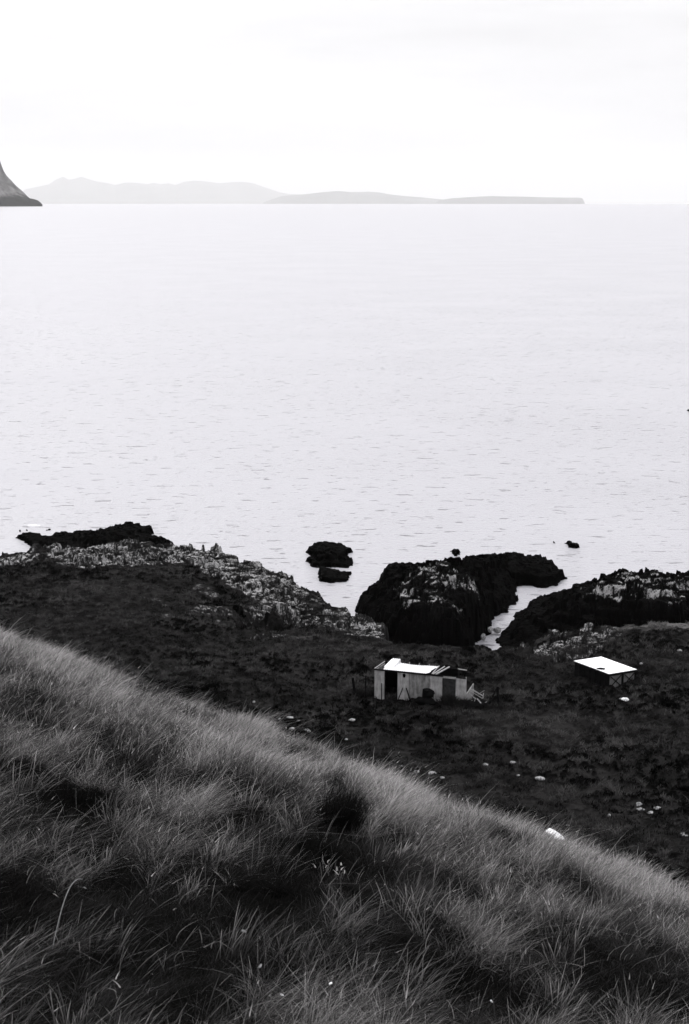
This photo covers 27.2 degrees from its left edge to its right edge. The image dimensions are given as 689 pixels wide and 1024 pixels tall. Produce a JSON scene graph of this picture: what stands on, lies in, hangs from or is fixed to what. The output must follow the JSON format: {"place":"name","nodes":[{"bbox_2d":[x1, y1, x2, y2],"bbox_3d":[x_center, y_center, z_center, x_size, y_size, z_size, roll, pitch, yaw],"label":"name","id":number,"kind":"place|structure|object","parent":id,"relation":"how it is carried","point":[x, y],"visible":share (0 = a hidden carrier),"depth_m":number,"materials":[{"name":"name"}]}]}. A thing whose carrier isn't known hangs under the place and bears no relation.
{"place":"outdoors","nodes":[
{"label":"outdoors","id":0,"kind":"place"},
{"bbox_2d":[0,162,42,206],"bbox_3d":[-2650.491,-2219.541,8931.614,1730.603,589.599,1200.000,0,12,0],"label":"headland","id":1,"kind":"structure","parent":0,"point":[12,194],"depth_m":8637.22,"materials":[{"name":"grey stone"}]},
{"bbox_2d":[23,177,300,203],"bbox_3d":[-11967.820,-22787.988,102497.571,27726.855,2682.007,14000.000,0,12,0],"label":"hills","id":2,"kind":"structure","parent":0,"point":[79,190],"depth_m":99460.28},
{"bbox_2d":[0,204,688,649],"bbox_3d":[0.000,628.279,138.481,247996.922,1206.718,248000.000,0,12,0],"label":"sea","id":3,"kind":"structure","parent":0,"point":[276,388],"depth_m":318.45,"materials":[{"name":"liquid"}]},
{"bbox_2d":[13,521,172,553],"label":"rock reef","id":4,"kind":"object","parent":3,"relation":"in","point":[84,539],"visible":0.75,"depth_m":166.74},
{"bbox_2d":[305,541,352,567],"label":"rock islet","id":5,"kind":"object","parent":3,"relation":"in","point":[326,554],"visible":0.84,"depth_m":159.73,"materials":[{"name":"black stone"}]},
{"bbox_2d":[318,566,351,582],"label":"rock islet","id":6,"kind":"object","parent":3,"relation":"in","point":[328,575],"visible":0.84,"depth_m":152.76,"materials":[{"name":"black stone"}]},
{"bbox_2d":[450,549,460,555],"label":"rock skerry","id":7,"kind":"structure","parent":3,"relation":"in","point":[456,552],"depth_m":163.60,"materials":[{"name":"black stone"}]},
{"bbox_2d":[355,551,567,646],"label":"rock outcrop","id":8,"kind":"object","parent":3,"relation":"in","point":[458,601],"visible":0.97,"depth_m":133.93,"materials":[{"name":"black stone"}]},
{"bbox_2d":[493,627,500,632],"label":"boulder","id":9,"kind":"object","parent":3,"relation":"in","point":[496,629],"visible":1,"depth_m":133.42,"materials":[{"name":"stone"}]},
{"bbox_2d":[565,540,579,548],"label":"rock skerry","id":10,"kind":"structure","parent":3,"relation":"in","point":[572,545],"depth_m":166.83,"materials":[{"name":"black stone"}]},
{"bbox_2d":[495,567,688,647],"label":"rock ridge","id":11,"kind":"object","parent":3,"relation":"in","point":[622,597],"visible":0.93,"depth_m":132.77,"materials":[{"name":"black stone"}]},
{"bbox_2d":[0,538,688,893],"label":"ground","id":12,"kind":"structure","parent":0,"point":[272,593],"depth_m":101.09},
{"bbox_2d":[0,550,688,889],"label":"heath tufts","id":13,"kind":"object","parent":12,"relation":"on","point":[394,723],"visible":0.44,"depth_m":93.70,"materials":[{"name":"black plant"}]},
{"bbox_2d":[352,677,355,691],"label":"fence post","id":14,"kind":"object","parent":12,"relation":"on","point":[353,683],"visible":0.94,"depth_m":96.11,"materials":[{"name":"black wood"}]},
{"bbox_2d":[344,682,367,696],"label":"weeds","id":15,"kind":"object","parent":12,"relation":"on","point":[359,692],"visible":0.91,"depth_m":96.17,"materials":[{"name":"black plant"}]},
{"bbox_2d":[363,687,373,696],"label":"weeds","id":16,"kind":"object","parent":12,"relation":"on","point":[370,693],"visible":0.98,"depth_m":96.28,"materials":[{"name":"black plant"}]},
{"bbox_2d":[374,658,473,701],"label":"shed","id":17,"kind":"structure","parent":12,"relation":"on","point":[398,675],"depth_m":95.31,"materials":[{"name":"grey wood"}]},
{"bbox_2d":[415,688,436,704],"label":"scrap heap","id":18,"kind":"object","parent":12,"relation":"on","point":[427,695],"visible":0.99,"depth_m":94.06,"materials":[{"name":"metal"}]},
{"bbox_2d":[436,694,462,706],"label":"weeds","id":19,"kind":"object","parent":12,"relation":"on","point":[447,699],"visible":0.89,"depth_m":93.98,"materials":[{"name":"black plant"}]},
{"bbox_2d":[454,697,472,706],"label":"weeds","id":20,"kind":"object","parent":12,"relation":"on","point":[460,701],"visible":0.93,"depth_m":93.80,"materials":[{"name":"grey plant"}]},
{"bbox_2d":[463,699,490,707],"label":"rubble mound","id":21,"kind":"object","parent":12,"relation":"on","point":[474,703],"visible":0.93,"depth_m":93.50,"materials":[{"name":"stone"}]},
{"bbox_2d":[496,686,499,703],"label":"fence post","id":22,"kind":"object","parent":12,"relation":"on","point":[497,694],"visible":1,"depth_m":93.14,"materials":[{"name":"black wood"}]},
{"bbox_2d":[535,776,544,780],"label":"stone","id":23,"kind":"object","parent":12,"relation":"on","point":[539,778],"visible":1,"depth_m":77.88,"materials":[{"name":"white stone"}]},
{"bbox_2d":[574,657,636,686],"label":"shed","id":24,"kind":"object","parent":12,"relation":"on","point":[583,667],"visible":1,"depth_m":100.26,"materials":[{"name":"white metal"}]},
{"bbox_2d":[0,620,688,1023],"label":"hill","id":25,"kind":"structure","parent":0,"point":[304,902],"depth_m":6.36,"materials":[{"name":"grey plant"}]},
{"bbox_2d":[52,878,82,946],"bbox_3d":[-1.136,1.611,5.832,0.004,0.106,0.656,0,12,0],"label":"arched stem","id":26,"kind":"object","parent":25,"relation":"on","point":[61,909],"visible":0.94,"depth_m":5.71,"materials":[{"name":"grey plant"}]},
{"bbox_2d":[47,843,107,881],"bbox_3d":[-1.163,1.605,6.433,0.433,0.226,0.290,0,12,0],"label":"bent grass tuft","id":27,"kind":"object","parent":25,"relation":"on","point":[75,868],"visible":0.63,"depth_m":6.44,"materials":[{"name":"grey plant"}]},
{"bbox_2d":[94,666,191,704],"bbox_3d":[-2.706,2.427,19.236,1.390,0.866,1.214,8,15,33],"label":"rush clump","id":28,"kind":"object","parent":25,"relation":"on","point":[158,692],"visible":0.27,"depth_m":19.14,"materials":[{"name":"grey plant"}]},
{"bbox_2d":[314,854,362,881],"bbox_3d":[-0.029,1.960,7.859,0.328,0.248,0.191,0,12,0],"label":"withered plant","id":29,"kind":"object","parent":25,"relation":"on","point":[336,868],"visible":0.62,"depth_m":7.89,"materials":[{"name":"grey plant"}]},
{"bbox_2d":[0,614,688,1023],"bbox_3d":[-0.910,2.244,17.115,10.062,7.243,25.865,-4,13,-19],"label":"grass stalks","id":30,"kind":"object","parent":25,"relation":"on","point":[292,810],"depth_m":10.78,"materials":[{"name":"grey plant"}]},
{"bbox_2d":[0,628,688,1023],"bbox_3d":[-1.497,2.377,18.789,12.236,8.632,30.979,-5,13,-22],"label":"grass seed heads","id":31,"kind":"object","parent":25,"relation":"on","point":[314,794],"depth_m":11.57,"materials":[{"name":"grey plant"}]},
{"bbox_2d":[310,771,386,838],"bbox_3d":[0.045,1.960,9.350,0.681,0.534,0.726,0,12,0],"label":"rush clump","id":32,"kind":"object","parent":25,"relation":"on","point":[350,815],"visible":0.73,"depth_m":9.34,"materials":[{"name":"black plant"}]},
{"bbox_2d":[382,887,451,936],"bbox_3d":[0.346,1.844,6.505,0.271,0.269,0.387,-8,14,-31],"label":"reed stalk tuft","id":33,"kind":"object","parent":25,"relation":"on","point":[420,917],"visible":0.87,"depth_m":6.50,"materials":[{"name":"grey plant"}]},
{"bbox_2d":[398,937,472,998],"bbox_3d":[0.401,1.898,5.893,0.420,0.335,0.298,-5,14,-23],"label":"pale grass tuft","id":34,"kind":"object","parent":25,"relation":"on","point":[428,966],"visible":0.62,"depth_m":5.90,"materials":[{"name":"grey plant"}]},
{"bbox_2d":[546,828,563,839],"bbox_3d":[2.446,3.743,16.473,0.237,0.086,0.196,33,17,4],"label":"white stone","id":35,"kind":"object","parent":25,"relation":"on","point":[549,829],"visible":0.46,"depth_m":16.44,"materials":[{"name":"white stone"}]},
{"bbox_2d":[0,0,688,203],"label":"sky","id":36,"kind":"structure","parent":0,"point":[588,100],"materials":[{"name":"white"}]},
{"bbox_2d":[264,191,442,203],"bbox_3d":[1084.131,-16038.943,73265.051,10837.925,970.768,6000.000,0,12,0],"label":"hills","id":37,"kind":"structure","parent":0,"point":[337,197],"depth_m":71995.52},
{"bbox_2d":[435,196,584,203],"bbox_3d":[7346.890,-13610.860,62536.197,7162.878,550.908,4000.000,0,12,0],"label":"hills","id":38,"kind":"structure","parent":0,"point":[507,200],"depth_m":61714.83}
]}

